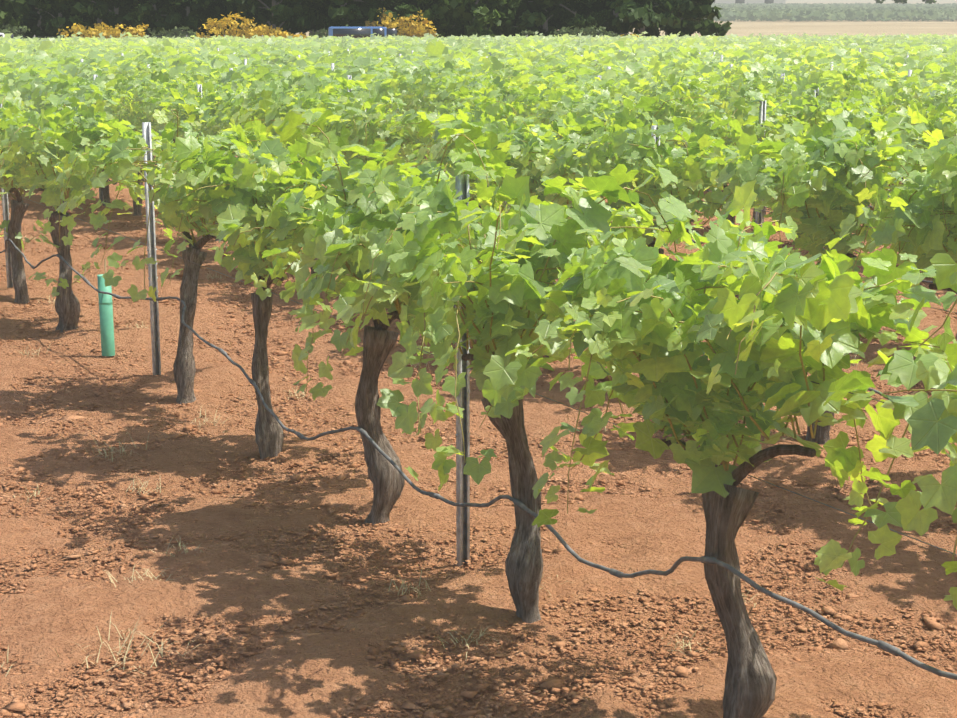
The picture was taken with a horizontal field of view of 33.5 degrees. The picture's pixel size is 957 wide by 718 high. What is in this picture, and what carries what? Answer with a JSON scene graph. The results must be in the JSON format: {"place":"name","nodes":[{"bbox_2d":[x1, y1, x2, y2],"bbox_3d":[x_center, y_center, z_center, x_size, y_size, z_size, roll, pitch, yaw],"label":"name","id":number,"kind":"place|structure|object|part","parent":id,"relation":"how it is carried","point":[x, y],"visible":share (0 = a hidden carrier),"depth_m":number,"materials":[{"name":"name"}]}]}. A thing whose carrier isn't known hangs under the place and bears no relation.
{"place":"outdoors","nodes":[
{"label":"outdoors","id":0,"kind":"place"},
{"bbox_2d":[0,0,956,717],"bbox_3d":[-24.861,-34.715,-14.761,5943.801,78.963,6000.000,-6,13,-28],"label":"soil","id":1,"kind":"structure","parent":0,"point":[294,674],"depth_m":7.72,"materials":[{"name":"red soil"}]},
{"bbox_2d":[0,0,25,38],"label":"tree","id":2,"kind":"object","parent":1,"relation":"on","point":[10,16],"visible":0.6,"depth_m":143.84,"materials":[{"name":"green plant"}]},
{"bbox_2d":[0,24,29,38],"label":"shrub","id":3,"kind":"object","parent":1,"relation":"on","point":[14,31],"visible":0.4,"depth_m":135.12,"materials":[{"name":"green plant"}]},
{"bbox_2d":[18,31,30,38],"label":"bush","id":4,"kind":"object","parent":1,"relation":"on","point":[25,36],"visible":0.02,"depth_m":154.66,"materials":[{"name":"green plant"}]},
{"bbox_2d":[18,0,53,39],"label":"tree","id":5,"kind":"object","parent":1,"relation":"on","point":[37,28],"visible":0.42,"depth_m":140.48,"materials":[{"name":"green plant"}]},
{"bbox_2d":[50,30,58,37],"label":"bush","id":6,"kind":"object","parent":1,"relation":"on","point":[54,34],"visible":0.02,"depth_m":149.70,"materials":[{"name":"green plant"}]},
{"bbox_2d":[14,0,105,37],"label":"tree","id":7,"kind":"object","parent":1,"relation":"on","point":[45,7],"visible":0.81,"depth_m":137.92,"materials":[{"name":"green plant"}]},
{"bbox_2d":[57,22,117,37],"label":"shrub","id":8,"kind":"object","parent":1,"relation":"on","point":[99,28],"visible":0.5,"depth_m":134.26,"materials":[{"name":"yellow plant"}]},
{"bbox_2d":[65,0,143,30],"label":"tree","id":9,"kind":"object","parent":1,"relation":"on","point":[98,13],"visible":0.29,"depth_m":139.29,"materials":[{"name":"green plant"}]},
{"bbox_2d":[97,259,114,355],"bbox_3d":[-2.821,-0.390,12.030,0.110,0.740,0.120,-6,13,-28],"label":"vine guard tube","id":10,"kind":"object","parent":1,"relation":"on","point":[106,324],"visible":0.9,"depth_m":12.01,"materials":[{"name":"teal plastic"}]},
{"bbox_2d":[50,0,164,32],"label":"tree","id":11,"kind":"object","parent":1,"relation":"on","point":[113,17],"visible":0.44,"depth_m":139.70,"materials":[{"name":"green plant"}]},
{"bbox_2d":[91,24,148,37],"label":"shrub","id":12,"kind":"object","parent":1,"relation":"on","point":[115,32],"visible":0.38,"depth_m":132.87,"materials":[{"name":"yellow plant"}]},
{"bbox_2d":[122,0,190,36],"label":"tree","id":13,"kind":"object","parent":1,"relation":"on","point":[130,8],"visible":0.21,"depth_m":141.80,"materials":[{"name":"green plant"}]},
{"bbox_2d":[146,26,197,39],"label":"shrub","id":14,"kind":"object","parent":1,"relation":"on","point":[177,32],"visible":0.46,"depth_m":135.37,"materials":[{"name":"green plant"}]},
{"bbox_2d":[134,0,229,35],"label":"tree","id":15,"kind":"object","parent":1,"relation":"on","point":[172,14],"visible":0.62,"depth_m":140.03,"materials":[{"name":"green plant"}]},
{"bbox_2d":[156,0,235,37],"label":"tree","id":16,"kind":"object","parent":1,"relation":"on","point":[220,9],"visible":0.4,"depth_m":140.11,"materials":[{"name":"green plant"}]},
{"bbox_2d":[193,12,261,38],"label":"shrub","id":17,"kind":"object","parent":1,"relation":"on","point":[221,25],"visible":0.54,"depth_m":131.04,"materials":[{"name":"yellow plant"}]},
{"bbox_2d":[223,0,261,34],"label":"tree","id":18,"kind":"object","parent":1,"relation":"on","point":[256,21],"visible":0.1,"depth_m":144.79,"materials":[{"name":"green plant"}]},
{"bbox_2d":[254,8,271,32],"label":"tree","id":19,"kind":"object","parent":1,"relation":"on","point":[269,23],"visible":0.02,"depth_m":155.13,"materials":[{"name":"green plant"}]},
{"bbox_2d":[242,23,293,38],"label":"shrub","id":20,"kind":"object","parent":1,"relation":"on","point":[265,29],"visible":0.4,"depth_m":134.33,"materials":[{"name":"yellow plant"}]},
{"bbox_2d":[226,0,316,34],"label":"tree","id":21,"kind":"object","parent":1,"relation":"on","point":[263,8],"visible":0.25,"depth_m":141.13,"materials":[{"name":"green plant"}]},
{"bbox_2d":[235,0,332,35],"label":"tree","id":22,"kind":"object","parent":1,"relation":"on","point":[282,11],"visible":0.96,"depth_m":136.97,"materials":[{"name":"green plant"}]},
{"bbox_2d":[276,30,306,38],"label":"shrub","id":23,"kind":"object","parent":1,"relation":"on","point":[284,34],"visible":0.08,"depth_m":132.79,"materials":[{"name":"yellow plant"}]},
{"bbox_2d":[309,24,347,37],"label":"shrub","id":24,"kind":"object","parent":1,"relation":"on","point":[320,33],"visible":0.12,"depth_m":134.21,"materials":[{"name":"green plant"}]},
{"bbox_2d":[316,5,361,33],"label":"tree","id":25,"kind":"object","parent":1,"relation":"on","point":[320,23],"depth_m":143.09,"materials":[{"name":"green plant"}]},
{"bbox_2d":[295,0,393,29],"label":"tree","id":26,"kind":"object","parent":1,"relation":"on","point":[336,12],"visible":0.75,"depth_m":136.14,"materials":[{"name":"green plant"}]},
{"bbox_2d":[328,27,396,38],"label":"blue van","id":27,"kind":"object","parent":1,"relation":"on","point":[360,32],"visible":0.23,"depth_m":120.28,"materials":[{"name":"blue metal"}]},
{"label":"van blue windows","id":28,"kind":"part","parent":27,"relation":"part of","materials":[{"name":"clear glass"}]},
{"bbox_2d":[13,35,715,38],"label":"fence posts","id":29,"kind":"object","parent":1,"relation":"on","point":[262,36],"visible":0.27,"depth_m":127.90,"materials":[{"name":"grey"}]},
{"bbox_2d":[345,0,420,31],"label":"tree","id":30,"kind":"object","parent":1,"relation":"on","point":[372,12],"visible":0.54,"depth_m":137.01,"materials":[{"name":"green plant"}]},
{"bbox_2d":[365,7,428,36],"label":"shrub","id":31,"kind":"object","parent":1,"relation":"on","point":[395,24],"visible":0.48,"depth_m":134.08,"materials":[{"name":"yellow plant"}]},
{"bbox_2d":[397,18,437,37],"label":"shrub","id":32,"kind":"object","parent":1,"relation":"on","point":[419,30],"visible":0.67,"depth_m":133.66,"materials":[{"name":"yellow plant"}]},
{"bbox_2d":[394,0,445,22],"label":"tree","id":33,"kind":"object","parent":1,"relation":"on","point":[397,3],"depth_m":142.03,"materials":[{"name":"green plant"}]},
{"bbox_2d":[414,0,468,37],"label":"tree","id":34,"kind":"object","parent":1,"relation":"on","point":[449,25],"visible":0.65,"depth_m":138.57,"materials":[{"name":"green plant"}]},
{"bbox_2d":[0,48,911,565],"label":"trellis posts","id":35,"kind":"object","parent":1,"relation":"on","point":[462,480],"visible":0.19,"depth_m":11.03,"materials":[{"name":"grey metal"}]},
{"bbox_2d":[4,154,956,554],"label":"trellis wires","id":36,"kind":"object","parent":35,"relation":"attached to","point":[616,424],"depth_m":6.36,"materials":[{"name":"grey metal"}]},
{"bbox_2d":[1,216,913,676],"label":"dry grass tufts","id":37,"kind":"object","parent":1,"relation":"on","point":[135,486],"visible":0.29,"depth_m":7.05,"materials":[{"name":"beige plant"}]},
{"bbox_2d":[0,56,956,609],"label":"vine leaves","id":38,"kind":"object","parent":1,"relation":"on","point":[604,256],"visible":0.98,"depth_m":7.01,"materials":[{"name":"green plant"}]},
{"bbox_2d":[0,193,956,717],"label":"soil clods","id":39,"kind":"object","parent":1,"relation":"on","point":[552,683],"visible":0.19,"depth_m":7.11,"materials":[{"name":"brown soil"}]},
{"bbox_2d":[0,39,956,107],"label":"vine leaves","id":40,"kind":"object","parent":1,"relation":"on","point":[211,65],"visible":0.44,"depth_m":33.98,"materials":[{"name":"green plant"}]},
{"bbox_2d":[0,31,956,56],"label":"vine leaves","id":41,"kind":"object","parent":1,"relation":"on","point":[768,44],"visible":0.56,"depth_m":73.21,"materials":[{"name":"green plant"}]},
{"bbox_2d":[0,53,956,174],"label":"vine leaves","id":42,"kind":"object","parent":1,"relation":"on","point":[54,82],"visible":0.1,"depth_m":22.47,"materials":[{"name":"green plant"}]},
{"bbox_2d":[0,170,956,679],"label":"drip hose","id":43,"kind":"object","parent":1,"relation":"on","point":[888,648],"visible":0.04,"depth_m":6.37,"materials":[{"name":"black rubber"}]},
{"bbox_2d":[439,0,521,37],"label":"tree","id":44,"kind":"object","parent":1,"relation":"on","point":[498,14],"visible":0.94,"depth_m":137.25,"materials":[{"name":"green plant"}]},
{"bbox_2d":[8,131,956,717],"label":"grapevine trunks","id":45,"kind":"object","parent":1,"relation":"on","point":[750,683],"visible":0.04,"depth_m":6.70,"materials":[{"name":"brown wood"}]},
{"bbox_2d":[0,86,956,566],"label":"vine shoots","id":46,"kind":"object","parent":45,"relation":"attached to","point":[458,306],"visible":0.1,"depth_m":6.42,"materials":[{"name":"green plant"}]},
{"bbox_2d":[456,0,562,36],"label":"tree","id":47,"kind":"object","parent":1,"relation":"on","point":[527,19],"visible":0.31,"depth_m":141.14,"materials":[{"name":"green plant"}]},
{"bbox_2d":[507,0,532,36],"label":"tree","id":48,"kind":"object","parent":1,"relation":"on","point":[517,17],"visible":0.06,"depth_m":145.06,"materials":[{"name":"green plant"}]},
{"bbox_2d":[519,29,560,37],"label":"shrub","id":49,"kind":"object","parent":1,"relation":"on","point":[528,32],"visible":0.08,"depth_m":133.06,"materials":[{"name":"green plant"}]},
{"bbox_2d":[531,0,564,35],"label":"tree","id":50,"kind":"object","parent":1,"relation":"on","point":[557,13],"visible":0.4,"depth_m":143.06,"materials":[{"name":"green plant"}]},
{"bbox_2d":[516,0,616,29],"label":"tree","id":51,"kind":"object","parent":1,"relation":"on","point":[575,12],"visible":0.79,"depth_m":141.12,"materials":[{"name":"green plant"}]},
{"bbox_2d":[550,25,598,37],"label":"shrub","id":52,"kind":"object","parent":1,"relation":"on","point":[576,30],"visible":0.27,"depth_m":132.49,"materials":[{"name":"green plant"}]},
{"bbox_2d":[565,12,605,32],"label":"tree","id":53,"kind":"object","parent":1,"relation":"on","point":[603,24],"visible":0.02,"depth_m":154.32,"materials":[{"name":"green plant"}]},
{"bbox_2d":[580,26,625,37],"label":"shrub","id":54,"kind":"object","parent":1,"relation":"on","point":[601,31],"visible":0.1,"depth_m":132.19,"materials":[{"name":"green plant"}]},
{"bbox_2d":[597,10,619,34],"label":"tree","id":55,"kind":"object","parent":1,"relation":"on","point":[609,29],"depth_m":156.29,"materials":[{"name":"green plant"}]},
{"bbox_2d":[565,1,663,34],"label":"tree","id":56,"kind":"object","parent":1,"relation":"on","point":[660,27],"depth_m":154.39,"materials":[{"name":"green plant"}]},
{"bbox_2d":[587,0,682,36],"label":"tree","id":57,"kind":"object","parent":1,"relation":"on","point":[669,20],"visible":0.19,"depth_m":141.94,"materials":[{"name":"green plant"}]},
{"bbox_2d":[633,27,659,37],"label":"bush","id":58,"kind":"object","parent":1,"relation":"on","point":[657,33],"visible":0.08,"depth_m":154.09,"materials":[{"name":"green plant"}]},
{"bbox_2d":[610,0,693,36],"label":"tree","id":59,"kind":"object","parent":1,"relation":"on","point":[631,11],"visible":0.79,"depth_m":139.16,"materials":[{"name":"green plant"}]},
{"bbox_2d":[647,0,721,36],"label":"tree","id":60,"kind":"object","parent":1,"relation":"on","point":[698,13],"visible":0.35,"depth_m":143.83,"materials":[{"name":"green plant"}]},
{"bbox_2d":[681,0,731,35],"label":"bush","id":61,"kind":"object","parent":1,"relation":"on","point":[708,27],"visible":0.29,"depth_m":150.50,"materials":[{"name":"green plant"}]},
{"bbox_2d":[714,0,785,3],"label":"farm shed","id":62,"kind":"structure","parent":1,"relation":"on","point":[750,1],"depth_m":737.68,"materials":[{"name":"beige"}]},
{"bbox_2d":[714,0,773,3],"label":"farm shed doors","id":63,"kind":"structure","parent":62,"relation":"in","point":[736,1],"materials":[{"name":"grey plastic"}]},
{"bbox_2d":[704,2,956,21],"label":"vineyard foliage","id":64,"kind":"object","parent":1,"relation":"on","point":[773,12],"visible":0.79,"depth_m":330.08,"materials":[{"name":"green plant"}]},
{"bbox_2d":[892,0,906,3],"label":"tree","id":65,"kind":"object","parent":1,"relation":"on","point":[901,1],"visible":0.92,"depth_m":607.07,"materials":[{"name":"green plant"}]},
{"bbox_2d":[922,0,936,3],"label":"tree","id":66,"kind":"object","parent":1,"relation":"on","point":[930,1],"visible":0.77,"depth_m":625.49,"materials":[{"name":"green plant"}]}
]}

